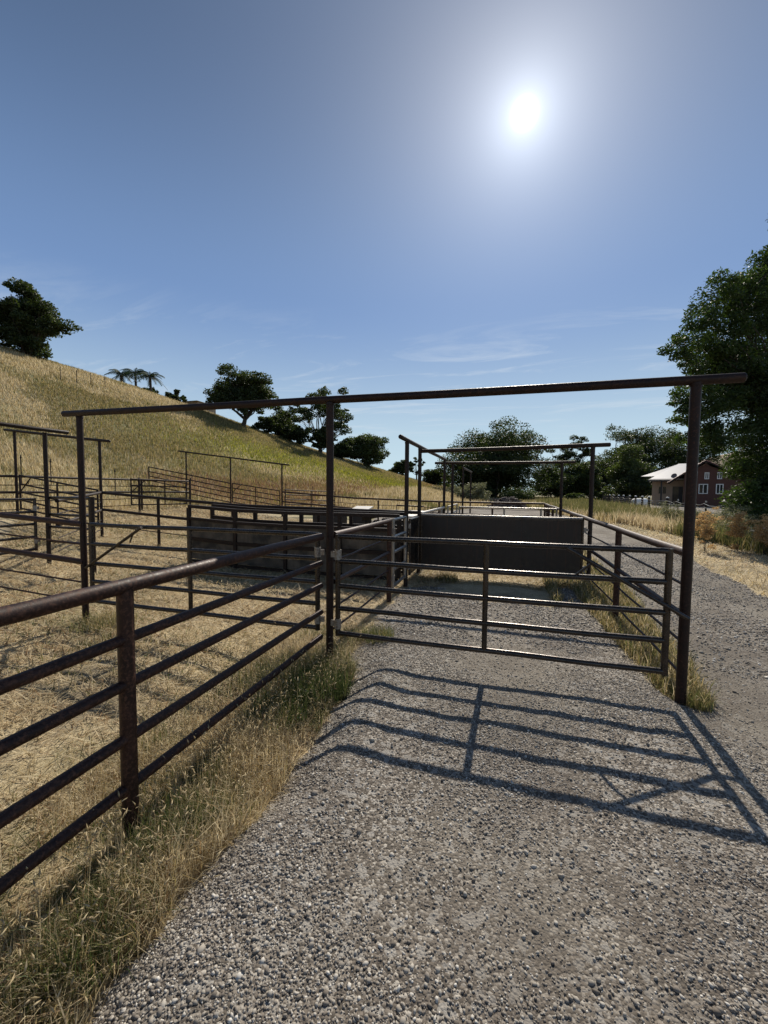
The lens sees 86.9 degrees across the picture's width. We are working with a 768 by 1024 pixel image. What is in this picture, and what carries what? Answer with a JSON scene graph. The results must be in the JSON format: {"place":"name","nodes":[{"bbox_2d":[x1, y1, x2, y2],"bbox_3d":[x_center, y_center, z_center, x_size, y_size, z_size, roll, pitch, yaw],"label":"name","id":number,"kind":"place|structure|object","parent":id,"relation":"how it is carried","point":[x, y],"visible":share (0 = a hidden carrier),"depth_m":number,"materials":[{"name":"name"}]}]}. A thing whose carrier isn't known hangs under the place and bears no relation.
{"place":"outdoors","nodes":[
{"label":"outdoors","id":0,"kind":"place"},
{"bbox_2d":[0,352,767,1023],"bbox_3d":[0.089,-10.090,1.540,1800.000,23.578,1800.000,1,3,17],"label":"ground","id":1,"kind":"structure","parent":0,"point":[564,908],"depth_m":2.04,"materials":[{"name":"grey gravel"}]},
{"bbox_2d":[19,455,21,486],"bbox_3d":[-14.713,-1.501,16.450,0.060,1.650,0.040,1,3,17],"label":"wire fence post","id":2,"kind":"object","parent":1,"relation":"on","point":[20,457],"visible":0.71,"depth_m":16.43,"materials":[{"name":"metal"}]},
{"bbox_2d":[0,422,68,563],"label":"overhead frame","id":3,"kind":"object","parent":1,"relation":"on","point":[46,477],"visible":0.92,"depth_m":7.69,"materials":[{"name":"brown metal"}]},
{"bbox_2d":[0,498,40,554],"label":"metal gate","id":4,"kind":"structure","parent":3,"relation":"attached to","point":[35,507],"depth_m":7.49,"materials":[{"name":"metal"}]},
{"bbox_2d":[49,496,90,545],"bbox_3d":[-5.893,0.156,7.594,1.246,0.890,0.054,2,3,21],"label":"metal gate","id":5,"kind":"object","parent":3,"relation":"attached to","point":[67,515],"visible":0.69,"depth_m":7.59,"materials":[{"name":"metal"}]},
{"bbox_2d":[0,276,82,360],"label":"oak tree","id":6,"kind":"object","parent":1,"relation":"on","point":[30,322],"visible":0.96,"depth_m":44.68,"materials":[{"name":"green plant"}]},
{"bbox_2d":[0,512,82,595],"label":"pipe fence","id":7,"kind":"object","parent":1,"relation":"on","point":[39,554],"visible":0.94,"depth_m":5.25,"materials":[{"name":"brown metal"}]},
{"bbox_2d":[3,428,110,537],"bbox_3d":[-9.274,-0.705,11.473,4.146,3.437,0.084,1,3,18],"label":"overhead frame","id":8,"kind":"object","parent":1,"relation":"on","point":[63,436],"visible":0.9,"depth_m":11.24,"materials":[{"name":"brown metal"}]},
{"bbox_2d":[18,474,99,523],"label":"metal gate","id":9,"kind":"structure","parent":8,"relation":"attached to","point":[57,494],"depth_m":11.49,"materials":[{"name":"brown metal"}]},
{"bbox_2d":[55,491,101,550],"bbox_3d":[-7.003,0.349,9.429,0.079,1.636,3.153,-1,3,-22],"label":"pipe fence","id":10,"kind":"object","parent":1,"relation":"on","point":[87,495],"visible":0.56,"depth_m":8.87,"materials":[{"name":"brown metal"}]},
{"bbox_2d":[90,497,96,573],"bbox_3d":[-5.284,0.590,7.380,0.076,1.727,0.076,1,3,17],"label":"steel post","id":11,"kind":"object","parent":1,"relation":"on","point":[92,507],"visible":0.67,"depth_m":7.34,"materials":[{"name":"brown metal"}]},
{"bbox_2d":[0,475,188,510],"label":"pipe fence","id":12,"kind":"object","parent":1,"relation":"on","point":[38,492],"visible":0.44,"depth_m":13.58,"materials":[{"name":"brown metal"}]},
{"bbox_2d":[104,369,135,382],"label":"palm tree","id":13,"kind":"object","parent":1,"relation":"on","point":[122,375],"visible":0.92,"depth_m":70.56,"materials":[{"name":"green plant"}]},
{"bbox_2d":[121,368,147,385],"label":"palm tree","id":14,"kind":"object","parent":1,"relation":"on","point":[136,375],"visible":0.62,"depth_m":73.61,"materials":[{"name":"green plant"}]},
{"bbox_2d":[138,478,140,511],"bbox_3d":[-9.470,-0.506,15.700,0.087,1.648,0.087,1,3,17],"label":"steel post","id":15,"kind":"object","parent":1,"relation":"on","point":[139,506],"visible":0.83,"depth_m":15.67,"materials":[{"name":"brown metal"}]},
{"bbox_2d":[133,372,165,390],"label":"palm tree","id":16,"kind":"object","parent":1,"relation":"on","point":[150,376],"visible":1,"depth_m":68.66,"materials":[{"name":"green plant"}]},
{"bbox_2d":[141,387,159,392],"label":"round bush","id":17,"kind":"object","parent":1,"relation":"on","point":[153,390],"visible":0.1,"depth_m":69.86,"materials":[{"name":"green plant"}]},
{"bbox_2d":[130,478,186,504],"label":"metal gate","id":18,"kind":"structure","parent":1,"relation":"on","point":[164,486],"depth_m":15.83,"materials":[{"name":"brown metal"}]},
{"bbox_2d":[0,533,323,895],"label":"pipe fence","id":19,"kind":"object","parent":1,"relation":"on","point":[131,731],"visible":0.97,"depth_m":1.95,"materials":[{"name":"brown metal"}]},
{"bbox_2d":[164,392,179,399],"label":"round bush","id":20,"kind":"object","parent":1,"relation":"on","point":[173,396],"visible":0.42,"depth_m":64.71,"materials":[{"name":"green plant"}]},
{"bbox_2d":[172,389,186,401],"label":"round bush","id":21,"kind":"object","parent":1,"relation":"on","point":[182,397],"visible":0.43,"depth_m":66.60,"materials":[{"name":"green plant"}]},
{"bbox_2d":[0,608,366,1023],"bbox_3d":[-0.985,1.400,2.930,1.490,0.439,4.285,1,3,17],"label":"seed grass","id":22,"kind":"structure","parent":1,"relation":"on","point":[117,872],"depth_m":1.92,"materials":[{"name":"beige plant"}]},
{"bbox_2d":[0,614,377,1023],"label":"verge grass","id":23,"kind":"structure","parent":1,"relation":"on","point":[200,860],"depth_m":2.00,"materials":[{"name":"beige plant"}]},
{"bbox_2d":[148,466,229,502],"bbox_3d":[-10.355,-1.353,21.414,5.235,2.150,0.066,1,3,17],"label":"pipe fence","id":24,"kind":"object","parent":1,"relation":"on","point":[149,476],"visible":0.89,"depth_m":21.30,"materials":[{"name":"brown metal"}]},
{"bbox_2d":[189,480,190,504],"bbox_3d":[-8.519,-0.576,17.815,0.087,1.648,0.087,1,3,17],"label":"steel post","id":25,"kind":"object","parent":1,"relation":"on","point":[189,491],"visible":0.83,"depth_m":17.77,"materials":[{"name":"brown metal"}]},
{"bbox_2d":[181,400,215,413],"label":"house","id":26,"kind":"structure","parent":1,"relation":"on","point":[196,402],"depth_m":76.63,"materials":[{"name":"green plant"}]},
{"bbox_2d":[0,503,445,1023],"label":"straw","id":27,"kind":"object","parent":1,"relation":"on","point":[159,689],"visible":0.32,"depth_m":4.38,"materials":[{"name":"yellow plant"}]},
{"bbox_2d":[0,346,450,514],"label":"hill grass","id":28,"kind":"structure","parent":1,"relation":"on","point":[354,476],"depth_m":33.23,"materials":[{"name":"plant"}]},
{"bbox_2d":[178,450,289,516],"bbox_3d":[-7.757,-1.332,20.631,6.645,3.717,0.083,1,3,17],"label":"overhead frame","id":29,"kind":"object","parent":1,"relation":"on","point":[186,452],"visible":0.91,"depth_m":20.54,"materials":[{"name":"brown metal"}]},
{"bbox_2d":[232,483,279,505],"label":"metal gate","id":30,"kind":"structure","parent":29,"relation":"attached to","point":[255,496],"depth_m":20.24,"materials":[{"name":"brown metal"}]},
{"bbox_2d":[284,489,334,507],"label":"metal gate","id":31,"kind":"structure","parent":29,"relation":"attached to","point":[305,495],"depth_m":20.68,"materials":[{"name":"brown metal"}]},
{"bbox_2d":[203,363,278,426],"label":"oak tree","id":32,"kind":"object","parent":1,"relation":"on","point":[243,386],"visible":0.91,"depth_m":56.50,"materials":[{"name":"green plant"}]},
{"bbox_2d":[100,491,416,545],"bbox_3d":[-3.467,0.493,9.701,8.703,1.899,0.080,1,3,17],"label":"pipe fence","id":33,"kind":"object","parent":1,"relation":"on","point":[158,516],"visible":0.43,"depth_m":10.12,"materials":[{"name":"brown metal"}]},
{"bbox_2d":[250,415,281,433],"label":"round bush","id":34,"kind":"object","parent":1,"relation":"on","point":[268,424],"visible":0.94,"depth_m":62.62,"materials":[{"name":"green plant"}]},
{"bbox_2d":[269,406,293,434],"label":"oak tree","id":35,"kind":"object","parent":1,"relation":"on","point":[279,410],"visible":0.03,"depth_m":76.99,"materials":[{"name":"green plant"}]},
{"bbox_2d":[272,414,297,435],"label":"round bush","id":36,"kind":"object","parent":1,"relation":"on","point":[277,431],"visible":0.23,"depth_m":73.30,"materials":[{"name":"green plant"}]},
{"bbox_2d":[277,425,309,444],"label":"round bush","id":37,"kind":"object","parent":1,"relation":"on","point":[298,435],"visible":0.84,"depth_m":63.61,"materials":[{"name":"green plant"}]},
{"bbox_2d":[186,505,401,580],"bbox_3d":[-1.970,0.669,8.108,4.760,1.546,0.070,1,3,17],"label":"sheeted fence","id":38,"kind":"object","parent":1,"relation":"on","point":[348,546],"visible":0.69,"depth_m":8.10,"materials":[{"name":"grey metal"}]},
{"bbox_2d":[408,516,419,574],"bbox_3d":[0.555,0.609,7.601,0.101,1.024,0.852,1,3,17],"label":"sheeted door","id":39,"kind":"structure","parent":38,"relation":"attached to","point":[414,531],"depth_m":7.55,"materials":[{"name":"metal"}]},
{"bbox_2d":[210,504,403,573],"bbox_3d":[-1.781,0.637,8.751,4.650,1.543,0.070,1,3,17],"label":"sheeted fence","id":40,"kind":"object","parent":1,"relation":"on","point":[255,519],"visible":0.25,"depth_m":8.74,"materials":[{"name":"brown metal"}]},
{"bbox_2d":[277,386,354,451],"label":"oak tree","id":41,"kind":"object","parent":1,"relation":"on","point":[341,417],"visible":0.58,"depth_m":64.85,"materials":[{"name":"green plant"}]},
{"bbox_2d":[311,426,337,453],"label":"oak tree","id":42,"kind":"object","parent":1,"relation":"on","point":[319,435],"visible":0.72,"depth_m":63.94,"materials":[{"name":"green plant"}]},
{"bbox_2d":[313,515,346,522],"bbox_3d":[-1.756,0.455,13.210,0.950,1.020,0.600,1,3,17],"label":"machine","id":43,"kind":"object","parent":1,"relation":"on","point":[323,519],"visible":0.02,"depth_m":12.97,"materials":[{"name":"grey metal"}]},
{"bbox_2d":[334,438,362,460],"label":"round bush","id":44,"kind":"object","parent":1,"relation":"on","point":[342,449],"visible":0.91,"depth_m":66.71,"materials":[{"name":"green plant"}]},
{"bbox_2d":[333,518,391,628],"bbox_3d":[-0.215,0.931,5.132,0.077,1.577,2.077,1,3,17],"label":"pipe fence","id":45,"kind":"object","parent":1,"relation":"on","point":[360,528],"visible":0.83,"depth_m":5.22,"materials":[{"name":"brown metal"}]},
{"bbox_2d":[353,506,372,523],"bbox_3d":[-0.736,0.374,13.107,0.580,1.110,0.700,1,3,17],"label":"feed bin","id":46,"kind":"object","parent":1,"relation":"on","point":[356,520],"visible":0.25,"depth_m":12.93,"materials":[{"name":"metal"}]},
{"bbox_2d":[343,433,390,468],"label":"round bush","id":47,"kind":"object","parent":1,"relation":"on","point":[369,447],"visible":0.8,"depth_m":69.14,"materials":[{"name":"green plant"}]},
{"bbox_2d":[359,505,432,531],"bbox_3d":[0.301,0.436,12.321,1.600,1.170,4.509,1,3,17],"label":"flatbed trailer","id":48,"kind":"object","parent":1,"relation":"on","point":[368,518],"visible":0.17,"depth_m":12.13,"materials":[{"name":"metal"}]},
{"bbox_2d":[387,460,413,475],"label":"round bush","id":49,"kind":"object","parent":1,"relation":"on","point":[397,467],"visible":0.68,"depth_m":84.33,"materials":[{"name":"green plant"}]},
{"bbox_2d":[61,372,746,705],"bbox_3d":[-0.648,0.324,4.124,6.984,2.992,0.123,1,3,17],"label":"overhead frame","id":50,"kind":"object","parent":1,"relation":"on","point":[695,383],"visible":0.97,"depth_m":3.56,"materials":[{"name":"brown metal"}]},
{"bbox_2d":[84,522,324,630],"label":"metal gate","id":51,"kind":"structure","parent":50,"relation":"attached to","point":[318,553],"depth_m":4.56,"materials":[{"name":"metal"}]},
{"bbox_2d":[331,534,689,675],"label":"metal gate","id":52,"kind":"structure","parent":50,"relation":"attached to","point":[664,612],"depth_m":3.51,"materials":[{"name":"metal"}]},
{"bbox_2d":[282,491,545,521],"bbox_3d":[0.526,0.104,17.442,11.946,1.899,0.081,2,3,23],"label":"pipe fence","id":53,"kind":"object","parent":1,"relation":"on","point":[439,502],"visible":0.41,"depth_m":16.72,"materials":[{"name":"brown metal"}]},
{"bbox_2d":[409,457,424,478],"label":"oak tree","id":54,"kind":"object","parent":1,"relation":"on","point":[414,464],"visible":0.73,"depth_m":83.51,"materials":[{"name":"green plant"}]},
{"bbox_2d":[87,625,767,1023],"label":"gravel","id":55,"kind":"structure","parent":1,"relation":"on","point":[247,895],"depth_m":1.70,"materials":[{"name":"grey gravel"}]},
{"bbox_2d":[421,506,444,513],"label":"pipe fence","id":56,"kind":"object","parent":1,"relation":"on","point":[434,510],"visible":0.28,"depth_m":9.65,"materials":[{"name":"metal"}]},
{"bbox_2d":[422,469,455,486],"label":"round bush","id":57,"kind":"object","parent":1,"relation":"on","point":[431,477],"visible":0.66,"depth_m":82.66,"materials":[{"name":"green plant"}]},
{"bbox_2d":[447,504,457,513],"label":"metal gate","id":58,"kind":"structure","parent":1,"relation":"on","point":[456,511],"depth_m":13.45,"materials":[{"name":"metal"}]},
{"bbox_2d":[461,467,471,514],"bbox_3d":[3.678,-0.392,17.957,0.083,2.987,4.144,1,3,17],"label":"overhead frame","id":59,"kind":"object","parent":1,"relation":"on","point":[463,468],"visible":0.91,"depth_m":16.11,"materials":[{"name":"brown metal"}]},
{"bbox_2d":[448,482,491,499],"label":"round bush","id":60,"kind":"object","parent":1,"relation":"on","point":[479,492],"visible":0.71,"depth_m":50.97,"materials":[{"name":"green plant"}]},
{"bbox_2d":[434,415,555,497],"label":"oak tree","id":61,"kind":"object","parent":1,"relation":"on","point":[495,477],"visible":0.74,"depth_m":69.89,"materials":[{"name":"green plant"}]},
{"bbox_2d":[418,569,574,590],"bbox_3d":[3.208,1.050,11.332,3.248,0.155,8.889,1,3,17],"label":"lane straw","id":62,"kind":"object","parent":1,"relation":"on","point":[504,580],"visible":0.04,"depth_m":7.63,"materials":[{"name":"beige plant"}]},
{"bbox_2d":[398,434,610,587],"bbox_3d":[2.583,0.132,8.561,3.424,2.947,5.094,1,3,17],"label":"overhead frame","id":63,"kind":"object","parent":1,"relation":"on","point":[434,452],"visible":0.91,"depth_m":7.24,"materials":[{"name":"brown metal"}]},
{"bbox_2d":[391,516,406,587],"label":"metal gate","id":64,"kind":"structure","parent":63,"relation":"attached to","point":[394,551],"depth_m":6.51,"materials":[{"name":"metal"}]},
{"bbox_2d":[420,513,588,573],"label":"sheeted gate","id":65,"kind":"structure","parent":63,"relation":"attached to","point":[567,530],"depth_m":7.58,"materials":[{"name":"metal"}]},
{"bbox_2d":[435,461,575,516],"bbox_3d":[3.187,0.045,11.068,3.674,2.857,0.083,1,3,17],"label":"overhead frame","id":66,"kind":"object","parent":1,"relation":"on","point":[562,463],"visible":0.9,"depth_m":10.85,"materials":[{"name":"brown metal"}]},
{"bbox_2d":[486,496,527,507],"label":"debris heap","id":67,"kind":"object","parent":1,"relation":"on","point":[507,499],"visible":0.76,"depth_m":40.77,"materials":[{"name":"grey"}]},
{"bbox_2d":[459,506,557,516],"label":"metal gate","id":68,"kind":"structure","parent":1,"relation":"on","point":[540,509],"depth_m":11.29,"materials":[{"name":"metal"}]},
{"bbox_2d":[317,484,720,523],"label":"meadow grass","id":69,"kind":"structure","parent":1,"relation":"on","point":[426,492],"depth_m":34.60,"materials":[{"name":"beige plant"}]},
{"bbox_2d":[501,488,538,500],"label":"round bush","id":70,"kind":"object","parent":1,"relation":"on","point":[521,494],"visible":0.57,"depth_m":56.53,"materials":[{"name":"green plant"}]},
{"bbox_2d":[417,476,651,496],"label":"distant woods","id":71,"kind":"object","parent":1,"relation":"on","point":[528,489],"visible":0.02,"depth_m":110.80,"materials":[{"name":"green plant"}]},
{"bbox_2d":[531,459,577,497],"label":"round bush","id":72,"kind":"object","parent":1,"relation":"on","point":[555,474],"visible":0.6,"depth_m":78.32,"materials":[{"name":"green plant"}]},
{"bbox_2d":[546,435,590,494],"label":"oak tree","id":73,"kind":"object","parent":1,"relation":"on","point":[570,454],"visible":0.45,"depth_m":89.34,"materials":[{"name":"green plant"}]},
{"bbox_2d":[564,493,585,499],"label":"round bush","id":74,"kind":"object","parent":1,"relation":"on","point":[572,496],"visible":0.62,"depth_m":61.39,"materials":[{"name":"green plant"}]},
{"bbox_2d":[559,460,604,499],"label":"round bush","id":75,"kind":"object","parent":1,"relation":"on","point":[581,484],"visible":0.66,"depth_m":80.77,"materials":[{"name":"green plant"}]},
{"bbox_2d":[588,461,610,499],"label":"round bush","id":76,"kind":"object","parent":1,"relation":"on","point":[605,479],"visible":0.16,"depth_m":88.41,"materials":[{"name":"green plant"}]},
{"bbox_2d":[545,503,681,669],"bbox_3d":[4.204,0.761,9.177,0.080,1.553,12.300,1,3,17],"label":"pipe fence","id":77,"kind":"object","parent":1,"relation":"on","point":[616,565],"visible":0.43,"depth_m":5.03,"materials":[{"name":"brown metal"}]},
{"bbox_2d":[602,495,628,503],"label":"slatted panel","id":78,"kind":"object","parent":1,"relation":"on","point":[607,498],"visible":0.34,"depth_m":47.78,"materials":[{"name":"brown wood"}]},
{"bbox_2d":[599,444,657,501],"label":"round bush","id":79,"kind":"object","parent":1,"relation":"on","point":[616,472],"visible":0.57,"depth_m":70.30,"materials":[{"name":"green plant"}]},
{"bbox_2d":[595,423,665,497],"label":"oak tree","id":80,"kind":"object","parent":1,"relation":"on","point":[625,436],"visible":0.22,"depth_m":89.73,"materials":[{"name":"green plant"}]},
{"bbox_2d":[540,550,722,717],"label":"grass","id":81,"kind":"structure","parent":1,"relation":"on","point":[590,592],"depth_m":4.87,"materials":[{"name":"plant"}]},
{"bbox_2d":[614,469,651,499],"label":"round bush","id":82,"kind":"object","parent":1,"relation":"on","point":[633,483],"visible":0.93,"depth_m":64.90,"materials":[{"name":"green plant"}]},
{"bbox_2d":[631,498,647,506],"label":"storage tank","id":83,"kind":"object","parent":1,"relation":"on","point":[644,501],"visible":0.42,"depth_m":42.96,"materials":[{"name":"white paint"}]},
{"bbox_2d":[536,496,767,555],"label":"tall weeds","id":84,"kind":"object","parent":1,"relation":"on","point":[645,520],"visible":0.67,"depth_m":19.28,"materials":[{"name":"beige plant"}]},
{"bbox_2d":[563,514,767,595],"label":"verge straw","id":85,"kind":"object","parent":1,"relation":"on","point":[712,551],"visible":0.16,"depth_m":10.47,"materials":[{"name":"plant"}]},
{"bbox_2d":[658,501,683,519],"bbox_3d":[13.546,0.279,19.025,1.243,1.601,1.021,2,3,24],"label":"weed bush","id":86,"kind":"object","parent":1,"relation":"on","point":[664,510],"visible":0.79,"depth_m":18.96,"materials":[{"name":"green plant"}]},
{"bbox_2d":[636,427,730,484],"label":"oak tree","id":87,"kind":"object","parent":1,"relation":"on","point":[670,453],"visible":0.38,"depth_m":84.49,"materials":[{"name":"green plant"}]},
{"bbox_2d":[641,460,750,506],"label":"house","id":88,"kind":"structure","parent":1,"relation":"on","point":[711,484],"depth_m":49.75,"materials":[{"name":"red brick"}]},
{"bbox_2d":[658,486,666,493],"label":"window","id":89,"kind":"structure","parent":88,"relation":"in","point":[664,488],"depth_m":52.70,"materials":[{"name":"beige paint"}]},
{"bbox_2d":[672,487,682,503],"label":"sliding door","id":90,"kind":"structure","parent":88,"relation":"in","point":[677,492],"depth_m":51.79,"materials":[{"name":"grey glass"}]},
{"bbox_2d":[698,484,707,493],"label":"window","id":91,"kind":"structure","parent":88,"relation":"in","point":[703,488],"depth_m":48.94,"materials":[{"name":"white paint"}]},
{"bbox_2d":[704,472,708,478],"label":"window","id":92,"kind":"structure","parent":88,"relation":"in","point":[706,473],"depth_m":48.70,"materials":[{"name":"white paint"}]},
{"bbox_2d":[716,484,723,493],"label":"window","id":93,"kind":"structure","parent":88,"relation":"in","point":[719,487],"depth_m":48.02,"materials":[{"name":"white paint"}]},
{"bbox_2d":[695,509,714,539],"bbox_3d":[11.405,0.574,14.575,0.923,1.461,0.828,-2,4,-36],"label":"weed bush","id":94,"kind":"object","parent":1,"relation":"on","point":[698,512],"visible":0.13,"depth_m":14.48,"materials":[{"name":"brown plant"}]},
{"bbox_2d":[695,507,723,551],"bbox_3d":[9.226,0.642,11.517,0.727,1.620,0.761,1,3,17],"label":"weed bush","id":95,"kind":"object","parent":1,"relation":"on","point":[702,519],"visible":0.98,"depth_m":11.47,"materials":[{"name":"orange plant"}]},
{"bbox_2d":[656,219,767,524],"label":"tree","id":96,"kind":"object","parent":1,"relation":"on","point":[744,314],"visible":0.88,"depth_m":15.66,"materials":[{"name":"green plant"}]},
{"bbox_2d":[713,503,759,535],"bbox_3d":[12.246,0.495,14.035,1.518,1.691,1.215,-1,3,-21],"label":"weed bush","id":97,"kind":"object","parent":1,"relation":"on","point":[726,514],"visible":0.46,"depth_m":14.00,"materials":[{"name":"grey plant"}]},
{"bbox_2d":[722,511,755,550],"bbox_3d":[10.405,0.697,11.891,0.688,1.490,0.629,1,3,17],"label":"weed bush","id":98,"kind":"object","parent":1,"relation":"on","point":[736,523],"visible":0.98,"depth_m":11.79,"materials":[{"name":"brown plant"}]},
{"bbox_2d":[751,514,767,553],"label":"weed bush","id":99,"kind":"object","parent":1,"relation":"on","point":[760,534],"visible":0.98,"depth_m":11.04,"materials":[{"name":"brown plant"}]},
{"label":"fence post","id":100,"kind":"object","parent":1,"relation":"on","visible":0},
{"bbox_2d":[610,497,725,519],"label":"wire fence","id":101,"kind":"object","parent":100,"relation":"attached to","point":[671,504],"visible":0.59,"depth_m":26.97,"materials":[{"name":"metal"}]},
{"bbox_2d":[0,0,767,490],"label":"sky","id":102,"kind":"structure","parent":0,"point":[361,196],"materials":[{"name":"blue"}]},
{"bbox_2d":[368,542,767,678],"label":"gravel","id":103,"kind":"structure","parent":0,"point":[593,622],"depth_m":5.42,"materials":[{"name":"grey gravel"}]},
{"bbox_2d":[612,453,738,494],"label":"hill","id":104,"kind":"structure","parent":0,"point":[719,461],"depth_m":184.71,"materials":[{"name":"plant"}]}
]}

